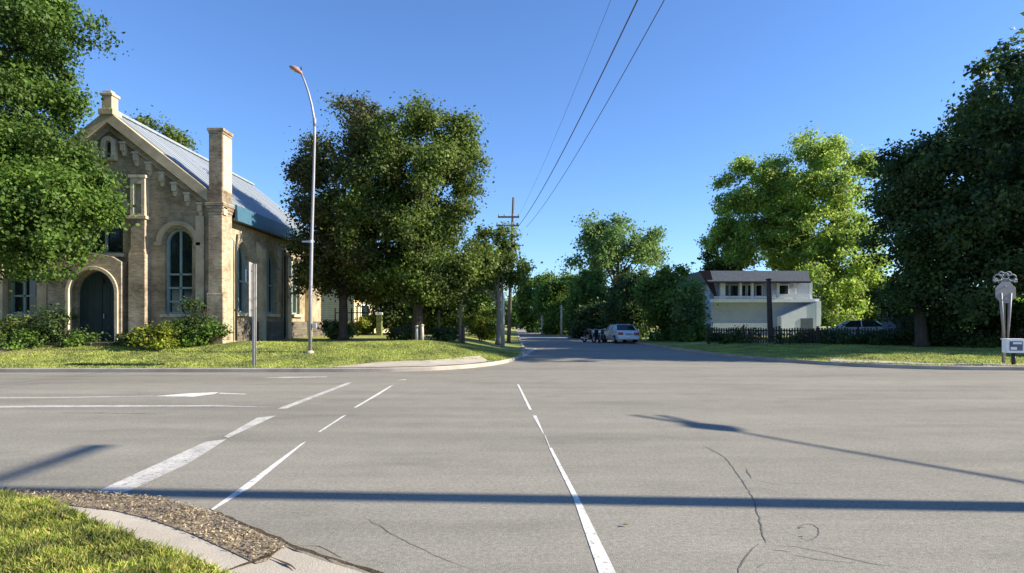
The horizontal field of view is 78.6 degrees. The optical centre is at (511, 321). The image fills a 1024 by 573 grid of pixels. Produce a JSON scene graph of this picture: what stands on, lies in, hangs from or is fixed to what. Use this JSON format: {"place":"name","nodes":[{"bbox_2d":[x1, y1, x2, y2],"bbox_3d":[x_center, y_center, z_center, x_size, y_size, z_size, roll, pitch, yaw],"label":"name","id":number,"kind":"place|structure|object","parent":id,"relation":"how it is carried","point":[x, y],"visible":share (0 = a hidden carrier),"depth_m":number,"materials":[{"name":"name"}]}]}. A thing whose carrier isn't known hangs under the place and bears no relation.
{"place":"outdoors","nodes":[
{"label":"outdoors","id":0,"kind":"place"},
{"bbox_2d":[0,349,71,352],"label":"path","id":1,"kind":"structure","parent":0,"point":[5,350],"depth_m":24.92,"materials":[{"name":"grey concrete"}]},
{"bbox_2d":[0,488,235,572],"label":"lawn","id":2,"kind":"structure","parent":0,"point":[123,555],"depth_m":4.33,"materials":[{"name":"green plant"}]},
{"bbox_2d":[61,504,362,572],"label":"sidewalk","id":3,"kind":"structure","parent":0,"point":[148,529],"depth_m":4.58,"materials":[{"name":"concrete"}]},
{"bbox_2d":[0,486,286,562],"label":"leaf litter bed","id":4,"kind":"object","parent":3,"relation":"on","point":[209,538],"visible":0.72,"depth_m":5.30,"materials":[{"name":"brown plant"}]},
{"bbox_2d":[209,509,383,572],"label":"kerb joint","id":5,"kind":"object","parent":3,"relation":"on","point":[367,569],"visible":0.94,"depth_m":4.51,"materials":[{"name":"grey concrete"}]},
{"bbox_2d":[0,325,522,367],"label":"lawn","id":6,"kind":"structure","parent":0,"point":[514,345],"depth_m":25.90,"materials":[{"name":"green plant"}]},
{"bbox_2d":[0,305,44,344],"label":"shrub","id":7,"kind":"object","parent":6,"relation":"on","point":[14,322],"visible":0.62,"depth_m":26.42,"materials":[{"name":"green plant"}]},
{"bbox_2d":[0,328,46,349],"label":"shrub","id":8,"kind":"object","parent":6,"relation":"on","point":[29,338],"visible":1,"depth_m":25.55,"materials":[{"name":"green plant"}]},
{"bbox_2d":[29,301,86,344],"bbox_3d":[-19.287,0.112,26.651,2.186,1.949,2.146,0,0,-28],"label":"shrub","id":9,"kind":"object","parent":6,"relation":"on","point":[52,326],"visible":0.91,"depth_m":26.39,"materials":[{"name":"green plant"}]},
{"bbox_2d":[0,0,141,291],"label":"broadleaf tree","id":10,"kind":"object","parent":6,"relation":"on","point":[48,205],"visible":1,"depth_m":21.95,"materials":[{"name":"green plant"}]},
{"bbox_2d":[57,327,107,347],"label":"shrub","id":11,"kind":"object","parent":6,"relation":"on","point":[75,339],"visible":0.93,"depth_m":26.09,"materials":[{"name":"green plant"}]},
{"bbox_2d":[1,343,215,345],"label":"flower bed","id":12,"kind":"object","parent":6,"relation":"on","point":[99,345],"visible":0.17,"depth_m":26.28,"materials":[{"name":"brown soil"}]},
{"bbox_2d":[104,327,143,345],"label":"shrub","id":13,"kind":"object","parent":6,"relation":"on","point":[122,340],"visible":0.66,"depth_m":26.06,"materials":[{"name":"green plant"}]},
{"bbox_2d":[125,320,188,349],"bbox_3d":[-14.525,0.473,25.608,2.424,1.433,2.578,0,0,0],"label":"shrub","id":14,"kind":"object","parent":6,"relation":"on","point":[150,336],"visible":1,"depth_m":25.18,"materials":[{"name":"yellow plant"}]},
{"bbox_2d":[0,90,322,345],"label":"church","id":15,"kind":"structure","parent":6,"relation":"on","point":[206,230],"depth_m":27.50,"materials":[{"name":"brick"}]},
{"bbox_2d":[11,269,34,313],"bbox_3d":[-21.550,-1.920,27.730,1.200,3.200,0.140,0,0,0],"label":"window","id":16,"kind":"structure","parent":15,"relation":"in","point":[23,294],"depth_m":27.78,"materials":[{"name":"teal glass"}]},
{"bbox_2d":[80,271,113,341],"bbox_3d":[-18.150,-0.660,27.690,1.950,3.120,0.140,0,0,0],"label":"door","id":17,"kind":"structure","parent":15,"relation":"in","point":[97,290],"depth_m":27.70,"materials":[{"name":"paint"}]},
{"bbox_2d":[88,193,122,252],"bbox_3d":[-17.950,-4.345,27.730,1.700,2.750,0.140,0,0,0],"label":"window","id":18,"kind":"structure","parent":15,"relation":"in","point":[114,242],"depth_m":27.78,"materials":[{"name":"black glass"}]},
{"bbox_2d":[167,229,191,313],"bbox_3d":[-14.650,-2.195,27.730,1.200,3.750,0.140,0,0,0],"label":"window","id":19,"kind":"structure","parent":15,"relation":"in","point":[179,243],"depth_m":27.78,"materials":[{"name":"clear glass"}]},
{"bbox_2d":[237,243,244,311],"bbox_3d":[-13.100,-2.095,29.850,0.140,3.350,1.350,0,0,0],"label":"window","id":20,"kind":"structure","parent":15,"relation":"in","point":[240,254],"depth_m":30.32,"materials":[{"name":"teal glass"}]},
{"bbox_2d":[267,253,272,312],"bbox_3d":[-13.100,-2.095,33.500,0.140,3.350,1.350,0,0,0],"label":"window","id":21,"kind":"structure","parent":15,"relation":"in","point":[270,262],"depth_m":33.95,"materials":[{"name":"teal glass"}]},
{"bbox_2d":[292,260,296,313],"bbox_3d":[-13.100,-2.095,37.200,0.140,3.350,1.350,0,0,0],"label":"window","id":22,"kind":"structure","parent":15,"relation":"in","point":[294,300],"depth_m":37.68,"materials":[{"name":"white glass"}]},
{"bbox_2d":[125,105,201,152],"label":"broadleaf tree","id":23,"kind":"object","parent":6,"relation":"on","point":[171,133],"visible":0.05,"depth_m":63.52,"materials":[{"name":"green plant"}]},
{"bbox_2d":[154,314,234,346],"bbox_3d":[-13.362,0.391,26.536,3.001,1.422,2.383,0,0,0],"label":"shrub","id":24,"kind":"object","parent":6,"relation":"on","point":[213,328],"visible":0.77,"depth_m":26.13,"materials":[{"name":"green plant"}]},
{"bbox_2d":[173,295,228,344],"bbox_3d":[-13.456,-0.134,26.763,2.008,2.392,2.177,0,0,18],"label":"shrub","id":25,"kind":"object","parent":6,"relation":"on","point":[188,305],"visible":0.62,"depth_m":26.54,"materials":[{"name":"green plant"}]},
{"bbox_2d":[246,262,256,365],"bbox_3d":[-9.025,-0.188,21.708,0.330,3.700,0.620,0,0,-14],"label":"road sign","id":26,"kind":"object","parent":6,"relation":"on","point":[251,276],"visible":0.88,"depth_m":21.68,"materials":[{"name":"metal"}]},
{"bbox_2d":[289,65,316,353],"bbox_3d":[-8.216,-4.352,24.600,1.073,11.383,0.331,0,0,0],"label":"street lamp","id":27,"kind":"object","parent":6,"relation":"on","point":[293,68],"visible":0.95,"depth_m":24.55,"materials":[{"name":"metal"}]},
{"bbox_2d":[317,319,360,338],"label":"hedge","id":28,"kind":"object","parent":6,"relation":"on","point":[330,328],"visible":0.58,"depth_m":33.35,"materials":[{"name":"green plant"}]},
{"bbox_2d":[275,89,415,339],"bbox_3d":[-8.454,-5.432,32.915,7.888,13.005,7.434,0,0,-18],"label":"maple tree","id":29,"kind":"object","parent":6,"relation":"on","point":[328,264],"visible":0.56,"depth_m":31.82,"materials":[{"name":"green plant"}]},
{"bbox_2d":[335,307,373,334],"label":"paling fence","id":30,"kind":"object","parent":6,"relation":"on","point":[356,312],"visible":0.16,"depth_m":45.92,"materials":[{"name":"brown wood"}]},
{"bbox_2d":[321,290,389,332],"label":"house","id":31,"kind":"structure","parent":6,"relation":"on","point":[328,306],"depth_m":51.91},
{"bbox_2d":[348,311,383,334],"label":"hedge","id":32,"kind":"object","parent":6,"relation":"on","point":[365,325],"visible":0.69,"depth_m":43.63,"materials":[{"name":"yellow plant"}]},
{"bbox_2d":[375,312,383,334],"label":"gate post","id":33,"kind":"object","parent":6,"relation":"on","point":[379,324],"visible":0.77,"depth_m":43.31,"materials":[{"name":"white paint"}]},
{"bbox_2d":[364,295,412,333],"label":"yard tree","id":34,"kind":"object","parent":6,"relation":"on","point":[394,315],"visible":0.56,"depth_m":44.30,"materials":[{"name":"green plant"}]},
{"bbox_2d":[386,327,412,339],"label":"hedge","id":35,"kind":"object","parent":6,"relation":"on","point":[403,335],"visible":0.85,"depth_m":33.04,"materials":[{"name":"green plant"}]},
{"bbox_2d":[319,89,513,339],"bbox_3d":[-5.033,-5.268,31.644,8.664,12.706,8.904,0,0,32],"label":"maple tree","id":36,"kind":"object","parent":6,"relation":"on","point":[427,264],"visible":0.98,"depth_m":30.60,"materials":[{"name":"green plant"}]},
{"bbox_2d":[415,325,418,339],"bbox_3d":[-4.706,0.903,31.000,0.207,1.423,0.197,0,0,0],"label":"bollard","id":37,"kind":"object","parent":6,"relation":"on","point":[416,332],"visible":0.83,"depth_m":30.94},
{"bbox_2d":[420,324,423,339],"bbox_3d":[-4.453,0.875,31.000,0.207,1.479,0.197,0,0,0],"label":"bollard","id":38,"kind":"object","parent":6,"relation":"on","point":[422,332],"visible":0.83,"depth_m":30.93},
{"bbox_2d":[394,321,458,333],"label":"garden wall","id":39,"kind":"structure","parent":6,"relation":"on","point":[411,327],"depth_m":47.30,"materials":[{"name":"grey stone"}]},
{"bbox_2d":[404,299,471,333],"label":"yard tree","id":40,"kind":"object","parent":6,"relation":"on","point":[427,312],"visible":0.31,"depth_m":44.96,"materials":[{"name":"green plant"}]},
{"bbox_2d":[426,324,458,340],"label":"hedge","id":41,"kind":"object","parent":6,"relation":"on","point":[445,334],"visible":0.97,"depth_m":33.19,"materials":[{"name":"green plant"}]},
{"bbox_2d":[424,291,488,332],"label":"yard tree","id":42,"kind":"object","parent":6,"relation":"on","point":[455,316],"visible":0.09,"depth_m":44.74,"materials":[{"name":"green plant"}]},
{"bbox_2d":[459,302,461,342],"bbox_3d":[-2.730,0.090,33.000,0.196,3.780,0.186,0,0,0],"label":"street pole","id":43,"kind":"object","parent":6,"relation":"on","point":[460,317],"visible":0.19,"depth_m":32.92,"materials":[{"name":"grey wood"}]},
{"bbox_2d":[461,325,464,343],"bbox_3d":[-2.541,1.067,32.500,0.230,1.724,0.219,0,0,0],"label":"bollard","id":44,"kind":"object","parent":6,"relation":"on","point":[463,334],"visible":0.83,"depth_m":32.42,"materials":[{"name":"grey wood"}]},
{"bbox_2d":[455,304,496,340],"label":"hedge","id":45,"kind":"object","parent":6,"relation":"on","point":[485,330],"visible":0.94,"depth_m":39.67,"materials":[{"name":"green plant"}]},
{"bbox_2d":[455,286,520,334],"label":"yard tree","id":46,"kind":"object","parent":6,"relation":"on","point":[486,300],"visible":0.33,"depth_m":45.58,"materials":[{"name":"green plant"}]},
{"bbox_2d":[458,216,542,344],"bbox_3d":[-0.714,-2.060,33.514,4.859,6.699,4.265,0,0,0],"label":"maple tree","id":47,"kind":"object","parent":6,"relation":"on","point":[508,276],"visible":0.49,"depth_m":33.24,"materials":[{"name":"green plant"}]},
{"bbox_2d":[501,285,504,347],"bbox_3d":[-0.524,-0.678,36.000,0.230,5.043,0.219,0,0,0],"label":"street pole","id":48,"kind":"object","parent":6,"relation":"on","point":[503,319],"visible":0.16,"depth_m":35.92,"materials":[{"name":"metal"}]},
{"bbox_2d":[496,197,518,342],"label":"utility pole","id":49,"kind":"object","parent":6,"relation":"on","point":[512,217],"visible":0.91,"depth_m":43.89,"materials":[{"name":"wood"}]},
{"bbox_2d":[515,0,610,221],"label":"wire","id":50,"kind":"object","parent":49,"relation":"attached to","point":[569,102],"visible":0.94,"depth_m":18.75,"materials":[{"name":"black metal"}]},
{"bbox_2d":[519,0,637,224],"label":"wire","id":51,"kind":"object","parent":49,"relation":"attached to","point":[591,94],"visible":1,"depth_m":18.09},
{"bbox_2d":[529,0,664,223],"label":"wire","id":52,"kind":"object","parent":49,"relation":"attached to","point":[610,96],"visible":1,"depth_m":18.39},
{"bbox_2d":[332,356,488,366],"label":"sidewalk","id":53,"kind":"structure","parent":0,"point":[463,360],"depth_m":22.61,"materials":[{"name":"concrete"}]},
{"bbox_2d":[0,326,1023,572],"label":"road","id":54,"kind":"structure","parent":0,"point":[890,470],"depth_m":7.80,"materials":[{"name":"grey asphalt"}]},
{"bbox_2d":[0,396,134,397],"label":"lane line","id":55,"kind":"object","parent":54,"relation":"on","point":[65,397],"visible":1,"depth_m":13.91,"materials":[{"name":"paint"}]},
{"bbox_2d":[0,405,256,407],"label":"lane line","id":56,"kind":"object","parent":54,"relation":"on","point":[117,406],"visible":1,"depth_m":12.44,"materials":[{"name":"paint"}]},
{"bbox_2d":[161,392,236,396],"bbox_3d":[-7.175,1.696,14.475,1.974,0.001,0.788,0,0,-21],"label":"road arrow","id":57,"kind":"object","parent":54,"relation":"on","point":[191,394],"visible":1,"depth_m":14.48,"materials":[{"name":"paint"}]},
{"bbox_2d":[96,382,352,492],"bbox_3d":[-4.313,1.696,11.755,0.427,0.001,11.128,0,0,-3],"label":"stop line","id":58,"kind":"object","parent":54,"relation":"on","point":[131,482],"visible":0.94,"depth_m":7.51,"materials":[{"name":"paint"}]},
{"bbox_2d":[0,327,524,372],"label":"kerb","id":59,"kind":"structure","parent":54,"relation":"on","point":[126,370],"depth_m":20.78,"materials":[{"name":"grey concrete"}]},
{"bbox_2d":[209,379,405,510],"bbox_3d":[-2.986,1.696,11.946,0.263,0.001,12.773,0,0,-2],"label":"crosswalk line","id":60,"kind":"object","parent":54,"relation":"on","point":[250,483],"visible":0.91,"depth_m":6.90,"materials":[{"name":"paint"}]},
{"bbox_2d":[131,413,905,572],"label":"road crack","id":61,"kind":"object","parent":54,"relation":"on","point":[748,553],"visible":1,"depth_m":5.00,"materials":[{"name":"black asphalt"}]},
{"bbox_2d":[560,305,562,335],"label":"street pole","id":62,"kind":"object","parent":54,"relation":"on","point":[561,330],"visible":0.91,"depth_m":69.91,"materials":[{"name":"grey metal"}]},
{"bbox_2d":[522,348,603,356],"bbox_3d":[1.157,1.694,34.424,4.764,0.001,9.663,0,0,30],"label":"lane line","id":63,"kind":"object","parent":54,"relation":"on","point":[526,353],"visible":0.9,"depth_m":36.18,"materials":[{"name":"paint"}]},
{"bbox_2d":[517,384,615,572],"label":"road marking line","id":64,"kind":"object","parent":54,"relation":"on","point":[602,562],"visible":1,"depth_m":5.08,"materials":[{"name":"paint"}]},
{"bbox_2d":[581,329,596,342],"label":"motorcycle","id":65,"kind":"object","parent":54,"relation":"on","point":[589,336],"visible":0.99,"depth_m":49.96,"materials":[{"name":"metal"}]},
{"bbox_2d":[596,329,604,342],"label":"motorcycle","id":66,"kind":"object","parent":54,"relation":"on","point":[601,335],"visible":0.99,"depth_m":48.93,"materials":[{"name":"metal"}]},
{"bbox_2d":[604,324,639,342],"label":"parked car","id":67,"kind":"object","parent":54,"relation":"on","point":[622,332],"visible":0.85,"depth_m":47.68,"materials":[{"name":"silver metal"}]},
{"bbox_2d":[597,336,1023,370],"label":"kerb","id":68,"kind":"structure","parent":54,"relation":"on","point":[943,367],"depth_m":23.56,"materials":[{"name":"grey concrete"}]},
{"bbox_2d":[2,0,1023,304],"label":"sky","id":69,"kind":"structure","parent":0,"point":[708,81],"materials":[{"name":"blue"}]},
{"bbox_2d":[630,325,1023,365],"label":"lawn","id":70,"kind":"structure","parent":0,"point":[668,342],"depth_m":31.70,"materials":[{"name":"green plant"}]},
{"bbox_2d":[556,266,615,334],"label":"street tree","id":71,"kind":"object","parent":70,"relation":"on","point":[586,285],"visible":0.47,"depth_m":72.48,"materials":[{"name":"green plant"}]},
{"bbox_2d":[555,209,672,297],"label":"broadleaf tree","id":72,"kind":"object","parent":70,"relation":"on","point":[603,241],"visible":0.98,"depth_m":86.34,"materials":[{"name":"green plant"}]},
{"bbox_2d":[596,264,656,337],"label":"street tree","id":73,"kind":"object","parent":70,"relation":"on","point":[617,310],"visible":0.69,"depth_m":56.62,"materials":[{"name":"green plant"}]},
{"bbox_2d":[629,262,717,340],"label":"street tree","id":74,"kind":"object","parent":70,"relation":"on","point":[650,296],"visible":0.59,"depth_m":48.79,"materials":[{"name":"green plant"}]},
{"bbox_2d":[663,276,713,341],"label":"street tree","id":75,"kind":"object","parent":70,"relation":"on","point":[688,309],"visible":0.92,"depth_m":46.29,"materials":[{"name":"green plant"}]},
{"bbox_2d":[671,322,713,341],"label":"shrub","id":76,"kind":"object","parent":70,"relation":"on","point":[691,336],"visible":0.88,"depth_m":45.77,"materials":[{"name":"green plant"}]},
{"bbox_2d":[696,250,747,270],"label":"street tree","id":77,"kind":"object","parent":70,"relation":"on","point":[708,266],"visible":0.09,"depth_m":71.05,"materials":[{"name":"green plant"}]},
{"bbox_2d":[700,324,767,343],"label":"shrub","id":78,"kind":"object","parent":70,"relation":"on","point":[718,337],"visible":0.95,"depth_m":40.02,"materials":[{"name":"green plant"}]},
{"bbox_2d":[680,270,820,335],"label":"house","id":79,"kind":"structure","parent":70,"relation":"on","point":[739,298],"depth_m":59.46,"materials":[{"name":"white paint"}]},
{"bbox_2d":[719,284,729,295],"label":"window","id":80,"kind":"structure","parent":79,"relation":"in","point":[727,293],"depth_m":60.23,"materials":[{"name":"white paint"}]},
{"bbox_2d":[729,284,738,295],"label":"window","id":81,"kind":"structure","parent":79,"relation":"in","point":[734,288],"depth_m":60.23,"materials":[{"name":"glass"}]},
{"bbox_2d":[755,284,762,295],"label":"window","id":82,"kind":"structure","parent":79,"relation":"in","point":[758,287],"depth_m":60.23,"materials":[{"name":"glass"}]},
{"bbox_2d":[780,284,788,293],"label":"window","id":83,"kind":"structure","parent":79,"relation":"in","point":[784,288],"depth_m":60.23,"materials":[{"name":"glass"}]},
{"bbox_2d":[801,318,812,333],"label":"garage door","id":84,"kind":"structure","parent":79,"relation":"in","point":[807,323],"depth_m":58.87,"materials":[{"name":"white metal"}]},
{"bbox_2d":[765,278,772,341],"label":"wooden pole","id":85,"kind":"object","parent":70,"relation":"on","point":[769,307],"visible":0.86,"depth_m":40.87,"materials":[{"name":"brown wood"}]},
{"bbox_2d":[694,121,897,327],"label":"broadleaf tree","id":86,"kind":"object","parent":70,"relation":"on","point":[777,200],"visible":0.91,"depth_m":67.35,"materials":[{"name":"green plant"}]},
{"bbox_2d":[763,325,830,343],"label":"shrub","id":87,"kind":"object","parent":70,"relation":"on","point":[793,338],"visible":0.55,"depth_m":37.69,"materials":[{"name":"green plant"}]},
{"bbox_2d":[804,323,887,344],"bbox_3d":[19.746,0.781,36.535,4.153,1.309,3.280,0,0,0],"label":"shrub","id":88,"kind":"object","parent":70,"relation":"on","point":[835,337],"visible":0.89,"depth_m":35.84,"materials":[{"name":"green plant"}]},
{"bbox_2d":[823,320,881,334],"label":"parked car","id":89,"kind":"object","parent":70,"relation":"on","point":[853,324],"visible":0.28,"depth_m":43.78,"materials":[{"name":"silver metal"}]},
{"bbox_2d":[708,326,1023,345],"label":"picket fence","id":90,"kind":"object","parent":70,"relation":"on","point":[818,330],"visible":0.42,"depth_m":38.26,"materials":[{"name":"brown wood"}]},
{"bbox_2d":[840,278,912,322],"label":"street tree","id":91,"kind":"object","parent":70,"relation":"on","point":[871,297],"visible":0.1,"depth_m":64.56,"materials":[{"name":"green plant"}]},
{"bbox_2d":[878,313,928,341],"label":"garden shed","id":92,"kind":"structure","parent":70,"relation":"on","point":[885,324],"depth_m":40.50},
{"bbox_2d":[867,325,948,346],"bbox_3d":[21.641,0.794,34.625,4.049,1.323,3.202,0,0,0],"label":"shrub","id":93,"kind":"object","parent":70,"relation":"on","point":[891,337],"visible":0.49,"depth_m":34.51,"materials":[{"name":"green plant"}]},
{"bbox_2d":[842,108,1020,346],"bbox_3d":[21.895,-4.577,32.809,7.465,12.138,8.254,0,0,-28],"label":"broadleaf tree","id":94,"kind":"object","parent":70,"relation":"on","point":[901,180],"visible":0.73,"depth_m":32.08,"materials":[{"name":"green plant"}]},
{"bbox_2d":[905,308,971,344],"bbox_3d":[24.791,0.297,35.624,5.067,2.241,3.693,0,0,0],"label":"shrub","id":95,"kind":"object","parent":70,"relation":"on","point":[911,322],"visible":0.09,"depth_m":35.07,"materials":[{"name":"green plant"}]},
{"bbox_2d":[892,58,1023,347],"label":"broadleaf tree","id":96,"kind":"object","parent":70,"relation":"on","point":[1006,173],"visible":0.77,"depth_m":30.64,"materials":[{"name":"green plant"}]},
{"bbox_2d":[927,325,1001,347],"bbox_3d":[23.800,0.798,31.977,3.916,1.277,3.394,0,0,0],"label":"shrub","id":97,"kind":"object","parent":70,"relation":"on","point":[972,340],"visible":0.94,"depth_m":32.10,"materials":[{"name":"green plant"}]},
{"bbox_2d":[933,27,1023,273],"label":"broadleaf tree","id":98,"kind":"object","parent":70,"relation":"on","point":[1005,61],"visible":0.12,"depth_m":45.70,"materials":[{"name":"green plant"}]},
{"bbox_2d":[969,304,1022,343],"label":"shrub","id":99,"kind":"object","parent":70,"relation":"on","point":[995,326],"visible":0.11,"depth_m":33.48,"materials":[{"name":"green plant"}]},
{"bbox_2d":[992,271,1016,363],"bbox_3d":[18.070,-0.083,22.953,0.929,3.500,0.155,0,0,0],"label":"road sign","id":100,"kind":"object","parent":70,"relation":"on","point":[1005,290],"visible":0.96,"depth_m":22.91,"materials":[{"name":"metal"}]},
{"bbox_2d":[831,358,1023,365],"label":"sidewalk","id":101,"kind":"structure","parent":0,"point":[874,361],"depth_m":22.91,"materials":[{"name":"concrete"}]},
{"bbox_2d":[1001,338,1023,364],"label":"notice box","id":102,"kind":"object","parent":101,"relation":"on","point":[1013,347],"visible":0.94,"depth_m":22.22,"materials":[{"name":"metal"}]},
{"label":"ground","id":103,"kind":"structure","parent":0,"visible":0},
{"bbox_2d":[505,295,524,328],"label":"street tree","id":104,"kind":"object","parent":103,"relation":"on","point":[513,319],"visible":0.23,"depth_m":128.48,"materials":[{"name":"green plant"}]},
{"bbox_2d":[511,276,556,332],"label":"street tree","id":105,"kind":"object","parent":103,"relation":"on","point":[524,311],"visible":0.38,"depth_m":93.82,"materials":[{"name":"green plant"}]},
{"bbox_2d":[527,266,578,334],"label":"street tree","id":106,"kind":"object","parent":103,"relation":"on","point":[550,297],"visible":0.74,"depth_m":78.41,"materials":[{"name":"green plant"}]},
{"bbox_2d":[565,296,604,338],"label":"street tree","id":107,"kind":"object","parent":103,"relation":"on","point":[586,315],"visible":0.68,"depth_m":60.78,"materials":[{"name":"green plant"}]},
{"bbox_2d":[491,286,1023,325],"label":"woods","id":108,"kind":"object","parent":103,"relation":"on","point":[824,320],"visible":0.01,"depth_m":171.94,"materials":[{"name":"green plant"}]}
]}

